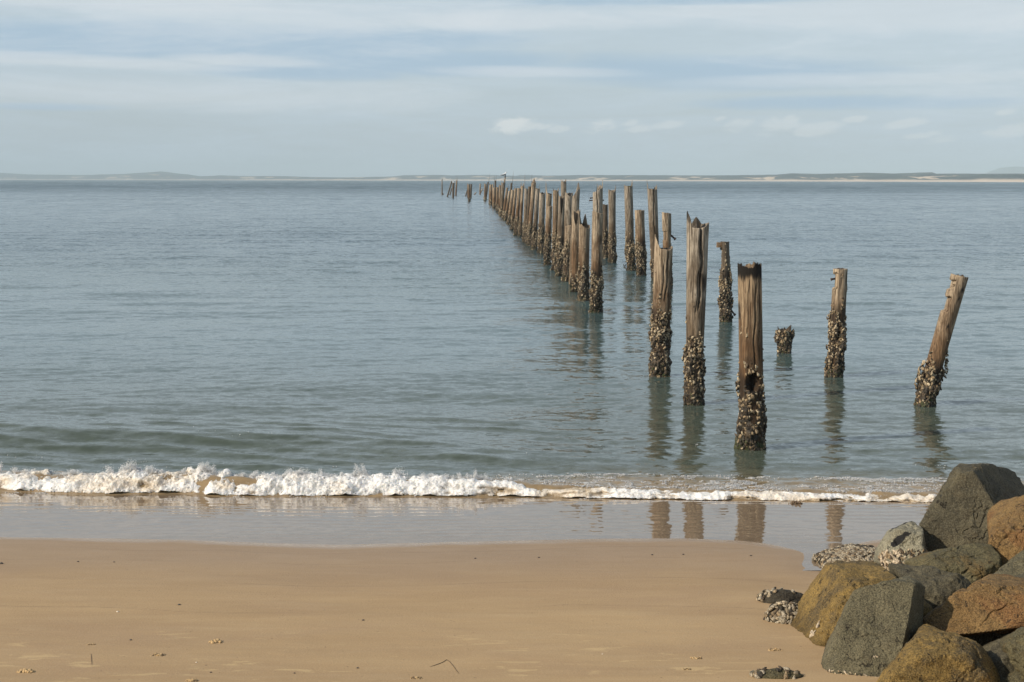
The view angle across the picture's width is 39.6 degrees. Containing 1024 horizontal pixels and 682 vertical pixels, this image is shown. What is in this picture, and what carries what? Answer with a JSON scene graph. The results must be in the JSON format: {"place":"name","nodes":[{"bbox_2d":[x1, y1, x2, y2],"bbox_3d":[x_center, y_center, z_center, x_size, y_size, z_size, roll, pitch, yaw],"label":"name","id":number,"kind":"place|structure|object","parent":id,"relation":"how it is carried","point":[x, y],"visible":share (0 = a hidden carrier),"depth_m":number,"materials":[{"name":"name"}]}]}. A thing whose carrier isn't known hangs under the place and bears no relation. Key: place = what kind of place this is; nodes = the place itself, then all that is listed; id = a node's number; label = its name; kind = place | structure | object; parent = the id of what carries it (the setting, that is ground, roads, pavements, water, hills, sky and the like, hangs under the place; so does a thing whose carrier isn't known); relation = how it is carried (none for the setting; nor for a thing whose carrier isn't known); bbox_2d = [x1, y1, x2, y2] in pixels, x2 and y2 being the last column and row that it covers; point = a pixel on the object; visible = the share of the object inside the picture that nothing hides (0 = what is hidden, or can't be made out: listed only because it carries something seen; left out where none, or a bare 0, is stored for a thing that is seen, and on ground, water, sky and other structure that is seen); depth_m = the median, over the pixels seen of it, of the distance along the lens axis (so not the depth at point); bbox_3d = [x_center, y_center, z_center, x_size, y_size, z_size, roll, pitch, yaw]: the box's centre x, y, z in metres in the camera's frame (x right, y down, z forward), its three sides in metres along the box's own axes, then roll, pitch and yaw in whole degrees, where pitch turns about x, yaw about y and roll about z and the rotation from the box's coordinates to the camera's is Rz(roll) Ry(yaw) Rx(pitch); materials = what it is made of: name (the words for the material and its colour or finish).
{"place":"outdoors","nodes":[
{"label":"outdoors","id":0,"kind":"place"},
{"bbox_2d":[0,498,931,681],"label":"sand beach","id":1,"kind":"structure","parent":0,"point":[598,610],"depth_m":11.25,"materials":[{"name":"beige sand"}]},
{"bbox_2d":[17,668,34,672],"bbox_3d":[-3.236,2.200,9.471,0.119,0.036,0.072,1,7,9],"label":"sand clump","id":2,"kind":"object","parent":1,"relation":"on","point":[24,670],"visible":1,"depth_m":9.45,"materials":[{"name":"beige sand"}]},
{"bbox_2d":[150,653,164,655],"bbox_3d":[-2.465,2.186,9.906,0.096,0.020,0.075,2,7,14],"label":"sand clump","id":3,"kind":"object","parent":1,"relation":"on","point":[158,654],"visible":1,"depth_m":9.90,"materials":[{"name":"beige sand"}]},
{"bbox_2d":[209,638,221,643],"bbox_3d":[-2.142,2.174,10.275,0.101,0.037,0.094,0,6,0],"label":"sand clump","id":4,"kind":"object","parent":1,"relation":"on","point":[218,640],"visible":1,"depth_m":10.26,"materials":[{"name":"beige sand"}]},
{"bbox_2d":[768,648,782,650],"bbox_3d":[1.864,2.187,10.068,0.107,0.026,0.055,0,6,0],"label":"sand clump","id":5,"kind":"object","parent":1,"relation":"on","point":[774,649],"visible":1,"depth_m":10.06,"materials":[{"name":"beige sand"}]},
{"bbox_2d":[749,665,803,678],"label":"reef stone","id":6,"kind":"object","parent":1,"relation":"on","point":[780,672],"visible":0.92,"depth_m":9.34,"materials":[{"name":"grey stone"}]},
{"bbox_2d":[756,587,802,603],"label":"reef stone","id":7,"kind":"object","parent":1,"relation":"on","point":[774,595],"visible":0.65,"depth_m":11.58,"materials":[{"name":"grey stone"}]},
{"bbox_2d":[763,601,797,623],"bbox_3d":[2.127,2.182,11.018,0.373,0.350,0.280,0,6,0],"label":"reef stone","id":8,"kind":"object","parent":1,"relation":"on","point":[783,612],"visible":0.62,"depth_m":10.95,"materials":[{"name":"grey stone"}]},
{"bbox_2d":[788,501,801,504],"bbox_3d":[3.314,1.905,16.609,0.165,0.067,0.173,0,6,0],"label":"seaweed clump","id":9,"kind":"object","parent":1,"relation":"on","point":[794,502],"visible":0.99,"depth_m":16.60,"materials":[{"name":"brown plant"}]},
{"bbox_2d":[812,543,876,567],"bbox_3d":[3.147,2.075,13.221,0.796,0.315,0.750,0,6,0],"label":"reef stone","id":10,"kind":"object","parent":1,"relation":"on","point":[851,552],"visible":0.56,"depth_m":13.18,"materials":[{"name":"grey stone"}]},
{"bbox_2d":[791,560,932,646],"bbox_3d":[2.574,2.421,10.495,1.043,1.384,1.217,0,6,0],"label":"granite boulder","id":11,"kind":"object","parent":1,"relation":"on","point":[825,597],"visible":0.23,"depth_m":10.52,"materials":[{"name":"brown stone"}]},
{"bbox_2d":[821,576,924,676],"bbox_3d":[2.438,2.124,9.685,0.843,0.988,0.928,0,6,0],"label":"granite boulder","id":12,"kind":"object","parent":1,"relation":"on","point":[878,625],"visible":0.7,"depth_m":9.56,"materials":[{"name":"grey stone"}]},
{"bbox_2d":[874,521,927,570],"bbox_3d":[3.430,1.851,12.413,0.467,0.538,0.582,0,6,0],"label":"granite boulder","id":13,"kind":"object","parent":1,"relation":"on","point":[902,543],"visible":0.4,"depth_m":12.27,"materials":[{"name":"grey stone"}]},
{"bbox_2d":[888,563,970,608],"bbox_3d":[3.157,1.960,10.737,0.549,0.572,0.731,-1,7,-13],"label":"granite boulder","id":14,"kind":"object","parent":1,"relation":"on","point":[941,586],"visible":0.42,"depth_m":10.47,"materials":[{"name":"grey stone"}]},
{"bbox_2d":[876,624,999,681],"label":"granite boulder","id":15,"kind":"object","parent":1,"relation":"on","point":[928,653],"visible":0.98,"depth_m":8.85,"materials":[{"name":"brown stone"}]},
{"bbox_2d":[904,542,1001,583],"bbox_3d":[3.504,1.834,11.236,0.686,0.514,0.714,0,6,0],"label":"granite boulder","id":16,"kind":"object","parent":1,"relation":"on","point":[972,562],"visible":0.56,"depth_m":11.02,"materials":[{"name":"grey stone"}]},
{"bbox_2d":[919,463,1023,551],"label":"granite boulder","id":17,"kind":"object","parent":1,"relation":"on","point":[967,498],"visible":0.48,"depth_m":12.44,"materials":[{"name":"grey stone"}]},
{"bbox_2d":[923,574,1023,635],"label":"granite boulder","id":18,"kind":"object","parent":1,"relation":"on","point":[990,603],"visible":0.94,"depth_m":9.72,"materials":[{"name":"brown stone"}]},
{"bbox_2d":[962,573,1023,645],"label":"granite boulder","id":19,"kind":"object","parent":1,"relation":"on","point":[983,639],"visible":0.04,"depth_m":9.86,"materials":[{"name":"black stone"}]},
{"bbox_2d":[982,633,1013,676],"bbox_3d":[3.270,2.273,9.372,0.553,0.660,0.717,0,6,0],"label":"granite boulder","id":20,"kind":"object","parent":1,"relation":"on","point":[1000,660],"visible":0.34,"depth_m":9.16,"materials":[{"name":"grey stone"}]},
{"bbox_2d":[987,495,1023,565],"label":"granite boulder","id":21,"kind":"object","parent":1,"relation":"on","point":[1005,522],"visible":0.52,"depth_m":11.22,"materials":[{"name":"brown stone"}]},
{"bbox_2d":[994,550,1023,575],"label":"granite boulder","id":22,"kind":"object","parent":1,"relation":"on","point":[1013,566],"visible":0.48,"depth_m":10.70,"materials":[{"name":"grey stone"}]},
{"bbox_2d":[999,671,1023,681],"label":"granite boulder","id":23,"kind":"object","parent":1,"relation":"on","point":[1015,676],"visible":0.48,"depth_m":8.96,"materials":[{"name":"stone"}]},
{"bbox_2d":[1000,627,1023,676],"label":"granite boulder","id":24,"kind":"object","parent":1,"relation":"on","point":[1012,645],"visible":0.91,"depth_m":8.96,"materials":[{"name":"grey stone"}]},
{"bbox_2d":[0,180,1023,570],"bbox_3d":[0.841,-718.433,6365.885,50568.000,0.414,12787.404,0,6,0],"label":"sea water","id":25,"kind":"structure","parent":0,"point":[374,326],"depth_m":30.46,"materials":[{"name":"liquid"}]},
{"bbox_2d":[452,181,454,197],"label":"timber pile","id":26,"kind":"object","parent":25,"relation":"in","point":[453,184],"visible":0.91,"depth_m":298.62,"materials":[{"name":"brown wood"}]},
{"bbox_2d":[467,183,470,200],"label":"timber pile","id":27,"kind":"object","parent":25,"relation":"in","point":[469,196],"visible":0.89,"depth_m":251.30,"materials":[{"name":"brown wood"}]},
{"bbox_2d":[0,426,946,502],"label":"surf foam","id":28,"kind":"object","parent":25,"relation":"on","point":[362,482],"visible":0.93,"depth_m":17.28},
{"bbox_2d":[483,183,486,200],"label":"timber pile","id":29,"kind":"object","parent":25,"relation":"in","point":[485,189],"visible":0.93,"depth_m":259.23,"materials":[{"name":"brown wood"}]},
{"bbox_2d":[489,183,491,204],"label":"timber pile","id":30,"kind":"object","parent":25,"relation":"in","point":[490,194],"visible":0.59,"depth_m":217.65,"materials":[{"name":"brown wood"}]},
{"bbox_2d":[492,188,495,207],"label":"timber pile","id":31,"kind":"object","parent":25,"relation":"in","point":[494,198],"visible":0.8,"depth_m":190.25,"materials":[{"name":"brown wood"}]},
{"bbox_2d":[495,187,498,210],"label":"timber pile","id":32,"kind":"object","parent":25,"relation":"in","point":[497,198],"visible":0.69,"depth_m":171.04,"materials":[{"name":"brown wood"}]},
{"bbox_2d":[498,185,500,213],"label":"timber pile","id":33,"kind":"object","parent":25,"relation":"in","point":[499,198],"visible":0.45,"depth_m":157.13,"materials":[{"name":"brown wood"}]},
{"bbox_2d":[499,174,505,215],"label":"timber pile","id":34,"kind":"object","parent":25,"relation":"in","point":[502,198],"visible":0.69,"depth_m":148.48,"materials":[{"name":"brown wood"}]},
{"bbox_2d":[501,186,508,218],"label":"timber pile","id":35,"kind":"object","parent":25,"relation":"in","point":[505,202],"visible":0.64,"depth_m":139.41,"materials":[{"name":"brown wood"}]},
{"bbox_2d":[503,191,510,220],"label":"timber pile","id":36,"kind":"object","parent":25,"relation":"in","point":[507,208],"visible":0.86,"depth_m":132.62,"materials":[{"name":"brown wood"}]},
{"bbox_2d":[506,190,513,224],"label":"timber pile","id":37,"kind":"object","parent":25,"relation":"in","point":[508,222],"visible":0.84,"depth_m":120.78,"materials":[{"name":"brown wood"}]},
{"bbox_2d":[509,188,516,229],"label":"timber pile","id":38,"kind":"object","parent":25,"relation":"in","point":[513,211],"visible":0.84,"depth_m":108.25,"materials":[{"name":"brown wood"}]},
{"bbox_2d":[513,187,520,235],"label":"timber pile","id":39,"kind":"object","parent":25,"relation":"in","point":[516,223],"visible":0.83,"depth_m":98.03,"materials":[{"name":"brown wood"}]},
{"bbox_2d":[517,183,523,236],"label":"timber pile","id":40,"kind":"object","parent":25,"relation":"in","point":[520,224],"visible":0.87,"depth_m":95.30,"materials":[{"name":"brown wood"}]},
{"bbox_2d":[521,186,527,241],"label":"timber pile","id":41,"kind":"object","parent":25,"relation":"in","point":[525,209],"visible":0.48,"depth_m":86.13,"materials":[{"name":"wood"}]},
{"bbox_2d":[524,181,531,241],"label":"timber pile","id":42,"kind":"object","parent":25,"relation":"in","point":[528,205],"visible":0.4,"depth_m":84.52,"materials":[{"name":"brown wood"}]},
{"bbox_2d":[525,178,535,245],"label":"timber pile","id":43,"kind":"object","parent":25,"relation":"in","point":[530,225],"visible":0.79,"depth_m":81.98,"materials":[{"name":"brown wood"}]},
{"bbox_2d":[530,187,538,249],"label":"timber pile","id":44,"kind":"object","parent":25,"relation":"in","point":[533,244],"visible":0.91,"depth_m":77.33,"materials":[{"name":"brown wood"}]},
{"bbox_2d":[537,184,545,252],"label":"timber pile","id":45,"kind":"object","parent":25,"relation":"in","point":[541,234],"visible":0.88,"depth_m":74.31,"materials":[{"name":"brown wood"}]},
{"bbox_2d":[543,206,551,264],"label":"timber pile","id":46,"kind":"object","parent":25,"relation":"in","point":[547,246],"visible":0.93,"depth_m":63.51,"materials":[{"name":"brown wood"}]},
{"bbox_2d":[544,186,551,260],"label":"timber pile","id":47,"kind":"object","parent":25,"relation":"in","point":[548,199],"visible":0.08,"depth_m":65.83,"materials":[{"name":"brown wood"}]},
{"bbox_2d":[550,188,558,269],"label":"timber pile","id":48,"kind":"object","parent":25,"relation":"in","point":[554,219],"visible":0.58,"depth_m":59.80,"materials":[{"name":"brown wood"}]},
{"bbox_2d":[554,196,564,275],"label":"timber pile","id":49,"kind":"object","parent":25,"relation":"in","point":[559,243],"visible":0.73,"depth_m":56.58,"materials":[{"name":"brown wood"}]},
{"bbox_2d":[561,180,565,196],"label":"timber pile","id":50,"kind":"object","parent":25,"relation":"in","point":[563,186],"visible":0.18,"depth_m":83.39,"materials":[{"name":"wood"}]},
{"bbox_2d":[561,225,570,281],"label":"timber pile","id":51,"kind":"object","parent":25,"relation":"in","point":[566,260],"visible":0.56,"depth_m":52.82,"materials":[{"name":"brown wood"}]},
{"bbox_2d":[564,189,572,246],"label":"timber pile","id":52,"kind":"object","parent":25,"relation":"in","point":[568,209],"visible":0.23,"depth_m":54.59,"materials":[{"name":"brown wood"}]},
{"bbox_2d":[569,182,579,283],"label":"timber pile","id":53,"kind":"object","parent":25,"relation":"in","point":[575,200],"visible":0.42,"depth_m":51.47,"materials":[{"name":"brown wood"}]},
{"bbox_2d":[569,209,580,291],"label":"timber pile","id":54,"kind":"object","parent":25,"relation":"in","point":[573,285],"visible":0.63,"depth_m":48.82,"materials":[{"name":"brown wood"}]},
{"bbox_2d":[576,211,589,300],"bbox_3d":[2.224,-2.427,44.258,0.456,3.351,0.503,3,7,25],"label":"timber pile","id":55,"kind":"object","parent":25,"relation":"in","point":[583,274],"visible":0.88,"depth_m":44.14,"materials":[{"name":"brown wood"}]},
{"bbox_2d":[588,211,603,312],"bbox_3d":[2.456,-2.091,41.288,0.468,3.353,0.530,0,6,0],"label":"timber pile","id":56,"kind":"object","parent":25,"relation":"in","point":[596,283],"visible":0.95,"depth_m":41.17,"materials":[{"name":"brown wood"}]},
{"bbox_2d":[589,180,603,236],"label":"timber pile","id":57,"kind":"object","parent":25,"relation":"in","point":[597,200],"visible":0.27,"depth_m":47.22,"materials":[{"name":"wood"}]},
{"bbox_2d":[602,204,607,257],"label":"timber pile","id":58,"kind":"object","parent":25,"relation":"in","point":[605,235],"visible":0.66,"depth_m":69.08,"materials":[{"name":"brown wood"}]},
{"bbox_2d":[607,185,617,262],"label":"timber pile","id":59,"kind":"object","parent":25,"relation":"in","point":[611,248],"visible":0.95,"depth_m":65.69,"materials":[{"name":"brown wood"}]},
{"bbox_2d":[623,183,635,270],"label":"timber pile","id":60,"kind":"object","parent":25,"relation":"in","point":[629,251],"visible":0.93,"depth_m":59.58,"materials":[{"name":"brown wood"}]},
{"bbox_2d":[635,210,646,275],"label":"timber pile","id":61,"kind":"object","parent":25,"relation":"in","point":[640,254],"visible":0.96,"depth_m":57.09,"materials":[{"name":"brown wood"}]},
{"bbox_2d":[647,183,658,279],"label":"timber pile","id":62,"kind":"object","parent":25,"relation":"in","point":[653,211],"visible":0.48,"depth_m":53.38,"materials":[{"name":"wood"}]},
{"bbox_2d":[648,234,672,376],"bbox_3d":[2.884,-0.456,27.518,0.495,3.210,0.456,-5,8,-36],"label":"timber pile","id":63,"kind":"object","parent":25,"relation":"in","point":[660,332],"visible":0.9,"depth_m":27.36,"materials":[{"name":"brown wood"}]},
{"bbox_2d":[662,212,675,288],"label":"timber pile","id":64,"kind":"object","parent":25,"relation":"in","point":[666,225],"visible":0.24,"depth_m":49.67,"materials":[{"name":"wood"}]},
{"bbox_2d":[681,211,708,405],"bbox_3d":[3.103,-0.337,24.147,0.425,3.733,0.445,0,6,0],"label":"timber pile","id":65,"kind":"object","parent":25,"relation":"in","point":[693,356],"visible":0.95,"depth_m":24.00,"materials":[{"name":"brown wood"}]},
{"bbox_2d":[716,241,735,321],"bbox_3d":[5.721,-1.361,38.125,0.479,2.623,0.453,-6,9,-41],"label":"timber pile","id":66,"kind":"object","parent":25,"relation":"in","point":[725,300],"visible":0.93,"depth_m":37.99,"materials":[{"name":"wood"}]},
{"bbox_2d":[734,261,767,450],"bbox_3d":[3.391,0.437,20.061,0.462,3.118,0.468,5,8,36],"label":"timber pile","id":67,"kind":"object","parent":25,"relation":"in","point":[751,423],"visible":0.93,"depth_m":19.92,"materials":[{"name":"brown wood"}]},
{"bbox_2d":[773,325,794,353],"bbox_3d":[5.986,0.183,31.285,0.441,1.098,0.396,3,7,26],"label":"pile stump","id":68,"kind":"object","parent":25,"relation":"in","point":[783,338],"visible":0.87,"depth_m":31.14,"materials":[{"name":"wood"}]},
{"bbox_2d":[824,268,847,377],"bbox_3d":[6.317,-0.148,27.678,0.444,2.569,0.447,0,6,0],"label":"timber pile","id":69,"kind":"object","parent":25,"relation":"in","point":[836,348],"visible":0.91,"depth_m":27.55,"materials":[{"name":"wood"}]},
{"bbox_2d":[913,273,968,406],"bbox_3d":[7.223,0.195,24.135,0.932,2.688,0.471,0,6,0],"label":"timber pile","id":70,"kind":"object","parent":25,"relation":"in","point":[928,379],"visible":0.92,"depth_m":24.01,"materials":[{"name":"brown wood"}]},
{"bbox_2d":[0,171,1023,181],"bbox_3d":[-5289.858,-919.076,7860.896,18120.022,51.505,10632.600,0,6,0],"label":"dune hills","id":71,"kind":"structure","parent":0,"point":[870,177],"depth_m":4858.24,"materials":[{"name":"beige sand"}]},
{"bbox_2d":[0,0,1023,176],"label":"sky","id":72,"kind":"structure","parent":0,"point":[299,88],"materials":[{"name":"blue"}]},
{"bbox_2d":[8,167,1023,173],"bbox_3d":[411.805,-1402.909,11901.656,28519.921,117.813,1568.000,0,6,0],"label":"headland hills","id":73,"kind":"structure","parent":0,"point":[1012,170],"depth_m":11515.92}
]}

